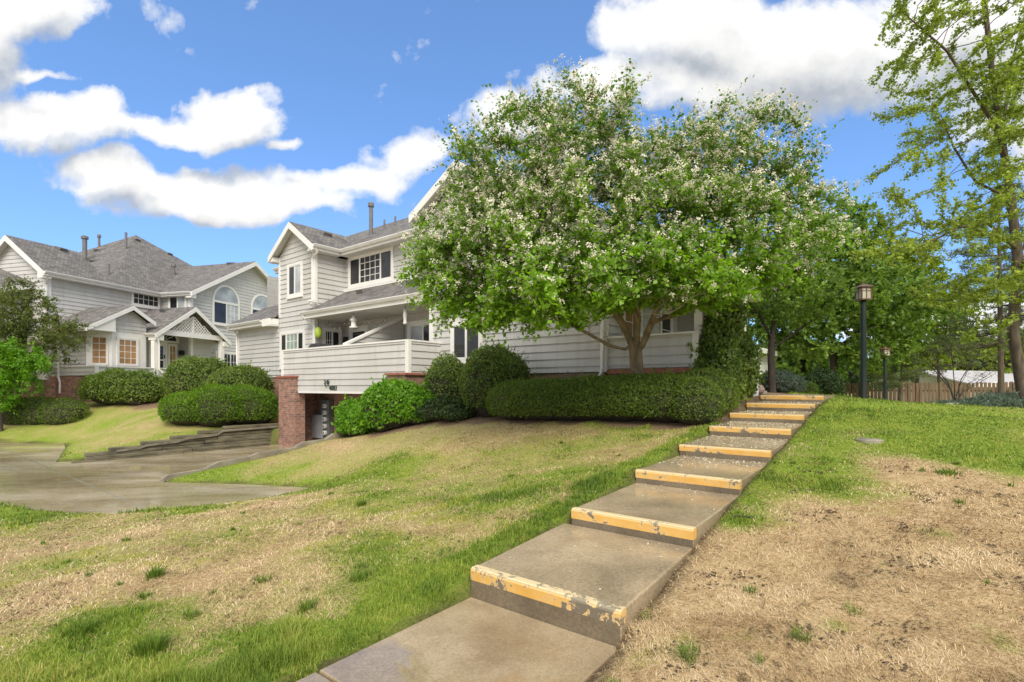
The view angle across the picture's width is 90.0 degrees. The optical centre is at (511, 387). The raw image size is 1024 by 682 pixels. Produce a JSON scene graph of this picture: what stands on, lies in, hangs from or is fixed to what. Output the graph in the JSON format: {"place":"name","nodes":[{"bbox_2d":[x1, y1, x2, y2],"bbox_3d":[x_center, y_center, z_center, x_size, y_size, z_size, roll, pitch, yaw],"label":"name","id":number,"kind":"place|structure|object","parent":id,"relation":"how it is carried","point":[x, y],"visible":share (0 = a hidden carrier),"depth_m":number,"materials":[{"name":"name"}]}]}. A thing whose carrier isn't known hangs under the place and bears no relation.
{"place":"outdoors","nodes":[
{"label":"outdoors","id":0,"kind":"place"},
{"bbox_2d":[0,443,310,513],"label":"driveway","id":1,"kind":"structure","parent":0,"point":[35,476],"depth_m":10.89,"materials":[{"name":"grey concrete"}]},
{"bbox_2d":[308,343,332,347],"bbox_3d":[-6.668,-0.855,17.868,1.250,1.310,0.550,0,0,38],"label":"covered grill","id":2,"kind":"object","parent":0,"point":[316,345],"visible":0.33,"depth_m":17.64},
{"bbox_2d":[0,392,1023,681],"bbox_3d":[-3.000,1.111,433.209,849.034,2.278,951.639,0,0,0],"label":"ground","id":3,"kind":"structure","parent":0,"point":[136,432],"depth_m":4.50,"materials":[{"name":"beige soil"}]},
{"bbox_2d":[0,336,54,431],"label":"tree","id":4,"kind":"object","parent":3,"relation":"on","point":[19,372],"visible":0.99,"depth_m":19.31,"materials":[{"name":"green plant"}]},
{"bbox_2d":[3,394,90,424],"bbox_3d":[-18.878,0.921,20.486,3.665,1.402,1.600,0,0,0],"label":"hedge","id":5,"kind":"object","parent":3,"relation":"on","point":[44,410],"visible":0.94,"depth_m":20.04,"materials":[{"name":"green plant"}]},
{"bbox_2d":[0,274,96,398],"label":"crabapple tree","id":6,"kind":"object","parent":3,"relation":"on","point":[13,326],"visible":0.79,"depth_m":20.82,"materials":[{"name":"green plant"}]},
{"bbox_2d":[75,366,165,405],"bbox_3d":[-16.675,-0.017,21.985,3.822,1.854,2.117,0,0,0],"label":"spreading shrub","id":7,"kind":"object","parent":3,"relation":"on","point":[121,386],"visible":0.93,"depth_m":21.37,"materials":[{"name":"green plant"}]},
{"bbox_2d":[0,232,268,401],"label":"townhouse","id":8,"kind":"structure","parent":3,"relation":"on","point":[138,302],"depth_m":26.70,"materials":[{"name":"grey wood"}]},
{"bbox_2d":[90,335,107,364],"bbox_3d":[-19.115,-1.708,23.714,0.665,1.400,0.080,0,0,-30],"label":"window","id":9,"kind":"structure","parent":8,"relation":"in","point":[99,346],"depth_m":23.69,"materials":[{"name":"white glass"}]},
{"bbox_2d":[116,337,138,366],"bbox_3d":[-18.514,-1.691,24.662,0.080,1.366,1.053,0,0,15],"label":"window","id":10,"kind":"structure","parent":8,"relation":"in","point":[127,349],"depth_m":24.64,"materials":[{"name":"white glass"}]},
{"bbox_2d":[131,293,159,308],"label":"window","id":11,"kind":"structure","parent":8,"relation":"in","point":[143,301],"depth_m":28.09,"materials":[{"name":"white glass"}]},
{"bbox_2d":[148,341,167,367],"bbox_3d":[-18.939,-1.490,27.385,0.090,1.904,1.075,0,0,15],"label":"door","id":12,"kind":"structure","parent":8,"relation":"in","point":[163,345],"depth_m":27.64,"materials":[{"name":"white wood"}]},
{"bbox_2d":[150,329,178,342],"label":"fan window","id":13,"kind":"structure","parent":8,"relation":"in","point":[167,338],"depth_m":28.10,"materials":[{"name":"white glass"}]},
{"bbox_2d":[168,297,186,307],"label":"window","id":14,"kind":"structure","parent":8,"relation":"in","point":[177,302],"depth_m":28.70,"materials":[{"name":"white glass"}]},
{"bbox_2d":[215,351,235,365],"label":"window","id":15,"kind":"structure","parent":8,"relation":"in","point":[230,357],"depth_m":31.13,"materials":[{"name":"white glass"}]},
{"bbox_2d":[212,285,239,325],"bbox_3d":[-17.230,-4.903,30.910,0.110,2.503,2.117,0,0,15],"label":"arched window","id":16,"kind":"structure","parent":8,"relation":"in","point":[225,300],"depth_m":30.80,"materials":[{"name":"white glass"}]},
{"bbox_2d":[251,294,266,313],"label":"arched window","id":17,"kind":"structure","parent":8,"relation":"in","point":[259,302],"depth_m":33.44,"materials":[{"name":"white glass"}]},
{"bbox_2d":[71,423,278,463],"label":"timber retaining wall","id":18,"kind":"structure","parent":3,"relation":"on","point":[177,444],"depth_m":16.36,"materials":[{"name":"grey wood"}]},
{"bbox_2d":[154,353,227,395],"bbox_3d":[-13.142,-0.381,21.454,2.846,2.215,2.294,0,0,0],"label":"round shrub","id":19,"kind":"object","parent":3,"relation":"on","point":[182,374],"visible":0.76,"depth_m":20.71,"materials":[{"name":"green plant"}]},
{"bbox_2d":[157,382,278,426],"bbox_3d":[-10.151,0.605,18.007,3.957,1.631,2.298,0,0,-31],"label":"juniper","id":20,"kind":"object","parent":3,"relation":"on","point":[208,405],"visible":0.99,"depth_m":17.37,"materials":[{"name":"green plant"}]},
{"bbox_2d":[201,360,274,392],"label":"round shrub","id":21,"kind":"object","parent":3,"relation":"on","point":[236,374],"visible":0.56,"depth_m":19.11,"materials":[{"name":"green plant"}]},
{"bbox_2d":[159,433,345,481],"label":"concrete curb","id":22,"kind":"structure","parent":3,"relation":"on","point":[254,456],"depth_m":12.68,"materials":[{"name":"grey concrete"}]},
{"bbox_2d":[330,393,377,436],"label":"bright shrub","id":23,"kind":"object","parent":3,"relation":"on","point":[346,422],"visible":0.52,"depth_m":14.00,"materials":[{"name":"green plant"}]},
{"bbox_2d":[356,374,434,431],"bbox_3d":[-2.976,0.445,13.596,2.667,1.608,1.640,0,0,21],"label":"bright shrub","id":24,"kind":"object","parent":3,"relation":"on","point":[387,405],"visible":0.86,"depth_m":13.06,"materials":[{"name":"green plant"}]},
{"bbox_2d":[413,393,476,422],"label":"shrub","id":25,"kind":"object","parent":3,"relation":"on","point":[435,409],"visible":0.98,"depth_m":12.41,"materials":[{"name":"green plant"}]},
{"bbox_2d":[420,351,469,404],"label":"round shrub","id":26,"kind":"object","parent":3,"relation":"on","point":[441,377],"visible":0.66,"depth_m":13.24,"materials":[{"name":"green plant"}]},
{"bbox_2d":[453,339,537,417],"bbox_3d":[-0.362,-0.182,12.509,2.068,1.988,1.912,0,0,0],"label":"round shrub","id":27,"kind":"object","parent":3,"relation":"on","point":[485,366],"visible":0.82,"depth_m":11.99,"materials":[{"name":"green plant"}]},
{"bbox_2d":[224,160,776,446],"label":"townhouse","id":28,"kind":"structure","parent":3,"relation":"on","point":[326,278],"depth_m":17.40,"materials":[{"name":"white wood"}]},
{"bbox_2d":[279,329,305,369],"bbox_3d":[-8.587,-1.450,19.992,1.890,1.500,0.105,0,0,38],"label":"window","id":29,"kind":"structure","parent":28,"relation":"in","point":[295,339],"depth_m":20.02,"materials":[{"name":"white glass"}]},
{"bbox_2d":[286,261,302,299],"bbox_3d":[-8.425,-4.135,19.866,1.140,1.370,0.105,0,0,38],"label":"window","id":30,"kind":"structure","parent":28,"relation":"in","point":[294,270],"depth_m":19.84,"materials":[{"name":"white glass"}]},
{"bbox_2d":[314,319,321,337],"bbox_3d":[-7.120,-2.165,18.824,0.270,0.730,0.263,0,0,0],"label":"paper lantern","id":31,"kind":"object","parent":28,"relation":"hanging from","point":[318,332],"visible":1,"depth_m":18.73,"materials":[{"name":"green paper"}]},
{"bbox_2d":[312,399,332,438],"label":"electric meter bank","id":32,"kind":"structure","parent":28,"relation":"attached to","point":[322,427],"depth_m":18.29,"materials":[{"name":"grey metal"}]},
{"bbox_2d":[322,327,341,345],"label":"window","id":33,"kind":"structure","parent":28,"relation":"in","point":[331,336],"depth_m":19.55,"materials":[{"name":"white glass"}]},
{"bbox_2d":[349,315,357,328],"bbox_3d":[-5.378,-2.265,17.399,0.300,0.530,0.292,0,0,0],"label":"bird feeder","id":34,"kind":"object","parent":28,"relation":"hanging from","point":[353,319],"visible":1,"depth_m":17.31,"materials":[{"name":"white plastic"}]},
{"bbox_2d":[329,316,387,328],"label":"string lights","id":35,"kind":"object","parent":28,"relation":"hanging from","point":[359,325],"visible":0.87,"depth_m":18.46,"materials":[{"name":"black plastic"}]},
{"bbox_2d":[349,325,368,339],"bbox_3d":[-5.836,-1.270,19.509,1.180,2.100,0.080,0,0,38],"label":"door","id":36,"kind":"structure","parent":28,"relation":"in","point":[363,329],"depth_m":19.51,"materials":[{"name":"grey glass"}]},
{"bbox_2d":[347,247,393,289],"bbox_3d":[-5.285,-4.395,19.062,2.740,1.250,0.105,0,0,38],"label":"window","id":37,"kind":"structure","parent":28,"relation":"in","point":[376,267],"depth_m":19.00,"materials":[{"name":"white glass"}]},
{"bbox_2d":[403,309,406,324],"bbox_3d":[-3.290,-2.230,15.768,0.140,0.600,0.136,0,0,0],"label":"wind chime","id":38,"kind":"object","parent":28,"relation":"hanging from","point":[405,317],"visible":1,"depth_m":15.72,"materials":[{"name":"white metal"}]},
{"bbox_2d":[407,319,428,340],"bbox_3d":[-3.110,-1.250,17.379,1.300,2.020,0.080,0,0,38],"label":"patio door","id":39,"kind":"structure","parent":28,"relation":"in","point":[416,330],"depth_m":17.41,"materials":[{"name":"grey glass"}]},
{"bbox_2d":[450,321,482,363],"bbox_3d":[-1.278,-1.250,14.282,1.240,1.200,0.105,0,0,38],"label":"window","id":40,"kind":"structure","parent":28,"relation":"in","point":[460,344],"depth_m":14.36,"materials":[{"name":"white glass"}]},
{"bbox_2d":[621,308,642,335],"bbox_3d":[2.987,-1.575,12.704,0.105,1.250,1.140,0,0,38],"label":"window","id":41,"kind":"structure","parent":28,"relation":"in","point":[628,318],"depth_m":12.62,"materials":[{"name":"grey glass"}]},
{"bbox_2d":[659,307,672,332],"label":"window","id":42,"kind":"structure","parent":28,"relation":"in","point":[665,326],"depth_m":14.41,"materials":[{"name":"grey glass"}]},
{"bbox_2d":[0,391,1023,681],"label":"green grass","id":43,"kind":"structure","parent":3,"relation":"on","point":[284,649],"depth_m":4.82,"materials":[{"name":"green plant"}]},
{"bbox_2d":[0,457,1023,681],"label":"soil crumbs","id":44,"kind":"object","parent":3,"relation":"on","point":[905,667],"visible":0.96,"depth_m":3.64,"materials":[{"name":"brown soil"}]},
{"bbox_2d":[296,394,834,681],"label":"stepped walkway","id":45,"kind":"structure","parent":3,"relation":"on","point":[520,616],"depth_m":3.78,"materials":[{"name":"concrete"}]},
{"bbox_2d":[510,401,818,589],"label":"fallen petals","id":46,"kind":"object","parent":45,"relation":"on","point":[743,422],"visible":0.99,"depth_m":7.76,"materials":[{"name":"beige plant"}]},
{"bbox_2d":[485,363,742,424],"bbox_3d":[1.735,0.133,10.498,5.503,1.287,2.172,0,0,28],"label":"clipped hedge","id":47,"kind":"object","parent":3,"relation":"on","point":[698,397],"visible":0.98,"depth_m":9.62,"materials":[{"name":"green plant"}]},
{"bbox_2d":[391,53,870,373],"bbox_3d":[1.946,-2.521,8.707,8.366,6.334,3.960,0,0,0],"label":"hawthorn tree","id":48,"kind":"object","parent":3,"relation":"on","point":[625,270],"visible":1,"depth_m":8.26,"materials":[{"name":"green plant"}]},
{"bbox_2d":[687,296,768,407],"bbox_3d":[4.449,-0.755,10.642,1.974,2.406,1.940,0,0,0],"label":"shrub","id":49,"kind":"object","parent":3,"relation":"on","point":[728,345],"visible":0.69,"depth_m":10.38,"materials":[{"name":"green plant"}]},
{"bbox_2d":[734,355,760,401],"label":"sapling","id":50,"kind":"object","parent":3,"relation":"on","point":[744,377],"visible":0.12,"depth_m":10.53,"materials":[{"name":"green plant"}]},
{"bbox_2d":[758,383,764,394],"bbox_3d":[5.472,0.089,11.614,0.486,0.401,0.378,0,0,0],"label":"boulder","id":51,"kind":"object","parent":3,"relation":"on","point":[761,390],"visible":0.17,"depth_m":11.47,"materials":[{"name":"beige stone"}]},
{"bbox_2d":[755,348,781,374],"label":"house","id":52,"kind":"structure","parent":3,"relation":"on","point":[764,363],"depth_m":26.66,"materials":[{"name":"white"}]},
{"bbox_2d":[730,255,835,357],"bbox_3d":[13.186,-3.288,27.426,7.970,7.850,4.831,0,0,-12],"label":"leafy tree","id":53,"kind":"object","parent":3,"relation":"on","point":[759,334],"visible":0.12,"depth_m":27.06,"materials":[{"name":"green plant"}]},
{"bbox_2d":[758,367,811,392],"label":"loose shrub","id":54,"kind":"object","parent":3,"relation":"on","point":[787,381],"visible":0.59,"depth_m":16.06,"materials":[{"name":"green plant"}]},
{"bbox_2d":[746,231,856,392],"bbox_3d":[7.941,-2.295,15.234,4.315,5.174,3.479,0,0,0],"label":"leafy tree","id":55,"kind":"object","parent":3,"relation":"on","point":[781,299],"visible":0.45,"depth_m":14.76,"materials":[{"name":"green plant"}]},
{"bbox_2d":[759,337,847,394],"bbox_3d":[21.424,-1.795,39.843,8.228,5.371,6.955,0,0,24],"label":"tree","id":56,"kind":"object","parent":3,"relation":"on","point":[798,367],"visible":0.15,"depth_m":37.84,"materials":[{"name":"green plant"}]},
{"bbox_2d":[793,379,819,393],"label":"ball shrub","id":57,"kind":"object","parent":3,"relation":"on","point":[811,387],"visible":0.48,"depth_m":18.18,"materials":[{"name":"green plant"}]},
{"bbox_2d":[801,367,847,395],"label":"dark shrub","id":58,"kind":"object","parent":3,"relation":"on","point":[829,382],"visible":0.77,"depth_m":20.50,"materials":[{"name":"green plant"}]},
{"bbox_2d":[816,344,882,396],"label":"tree","id":59,"kind":"object","parent":3,"relation":"on","point":[851,376],"visible":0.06,"depth_m":52.47,"materials":[{"name":"green plant"}]},
{"bbox_2d":[753,190,966,378],"bbox_3d":[17.579,-4.546,27.000,10.384,11.533,6.803,0,0,0],"label":"leafy tree","id":60,"kind":"object","parent":3,"relation":"on","point":[882,313],"visible":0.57,"depth_m":25.80,"materials":[{"name":"green plant"}]},
{"bbox_2d":[853,282,874,398],"bbox_3d":[10.019,-1.286,14.600,0.400,3.450,0.400,0,0,0],"label":"lamp post","id":61,"kind":"object","parent":3,"relation":"on","point":[863,293],"visible":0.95,"depth_m":14.54,"materials":[{"name":"black metal"}]},
{"bbox_2d":[854,438,883,443],"bbox_3d":[4.804,0.756,6.900,0.340,0.130,0.340,0,0,0],"label":"valve cover","id":62,"kind":"object","parent":3,"relation":"on","point":[871,440],"visible":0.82,"depth_m":6.79,"materials":[{"name":"grey concrete"}]},
{"bbox_2d":[879,346,890,398],"bbox_3d":[18.219,-0.356,25.000,0.400,3.312,0.400,0,0,0],"label":"lamp post","id":63,"kind":"object","parent":3,"relation":"on","point":[885,350],"visible":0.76,"depth_m":24.93,"materials":[{"name":"brown metal"}]},
{"bbox_2d":[859,335,928,400],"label":"pine tree","id":64,"kind":"object","parent":3,"relation":"on","point":[898,384],"visible":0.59,"depth_m":26.77,"materials":[{"name":"green plant"}]},
{"bbox_2d":[818,211,987,401],"bbox_3d":[24.557,-4.648,33.056,10.304,13.052,6.775,0,0,0],"label":"leafy tree","id":65,"kind":"object","parent":3,"relation":"on","point":[940,275],"visible":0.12,"depth_m":31.62,"materials":[{"name":"green plant"}]},
{"bbox_2d":[842,382,1015,402],"bbox_3d":[23.282,0.816,28.801,16.297,2.232,0.168,0,0,16],"label":"picket fence","id":66,"kind":"object","parent":3,"relation":"on","point":[934,390],"visible":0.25,"depth_m":28.67,"materials":[{"name":"brown wood"}]},
{"bbox_2d":[887,348,979,373],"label":"tree","id":67,"kind":"object","parent":3,"relation":"on","point":[957,356],"visible":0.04,"depth_m":47.42,"materials":[{"name":"green plant"}]},
{"bbox_2d":[847,0,1023,398],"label":"maple tree","id":68,"kind":"object","parent":3,"relation":"on","point":[1008,80],"visible":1,"depth_m":12.13,"materials":[{"name":"green plant"}]},
{"bbox_2d":[873,370,1013,402],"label":"house","id":69,"kind":"structure","parent":3,"relation":"on","point":[959,374],"depth_m":40.73,"materials":[{"name":"white"}]},
{"bbox_2d":[904,256,997,382],"bbox_3d":[27.447,-3.315,32.819,5.290,10.697,5.610,0,0,0],"label":"pine tree","id":70,"kind":"object","parent":3,"relation":"on","point":[950,365],"visible":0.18,"depth_m":32.31,"materials":[{"name":"green plant"}]},
{"bbox_2d":[916,339,1009,399],"bbox_3d":[11.417,-0.377,13.120,1.792,1.748,1.444,0,0,31],"label":"bare shrub","id":71,"kind":"object","parent":3,"relation":"on","point":[948,385],"visible":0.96,"depth_m":13.13,"materials":[{"name":"brown plant"}]},
{"bbox_2d":[923,181,1023,393],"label":"pine tree","id":72,"kind":"object","parent":3,"relation":"on","point":[1000,344],"visible":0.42,"depth_m":19.05,"materials":[{"name":"green plant"}]},
{"bbox_2d":[925,387,1023,407],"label":"spreading juniper","id":73,"kind":"object","parent":3,"relation":"on","point":[1007,398],"visible":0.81,"depth_m":12.59,"materials":[{"name":"green plant"}]},
{"bbox_2d":[930,325,1023,373],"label":"tree","id":74,"kind":"object","parent":3,"relation":"on","point":[1007,364],"visible":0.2,"depth_m":45.94,"materials":[{"name":"green plant"}]},
{"bbox_2d":[0,0,1023,357],"label":"sky","id":75,"kind":"structure","parent":0,"point":[196,130],"materials":[{"name":"blue"}]}
]}

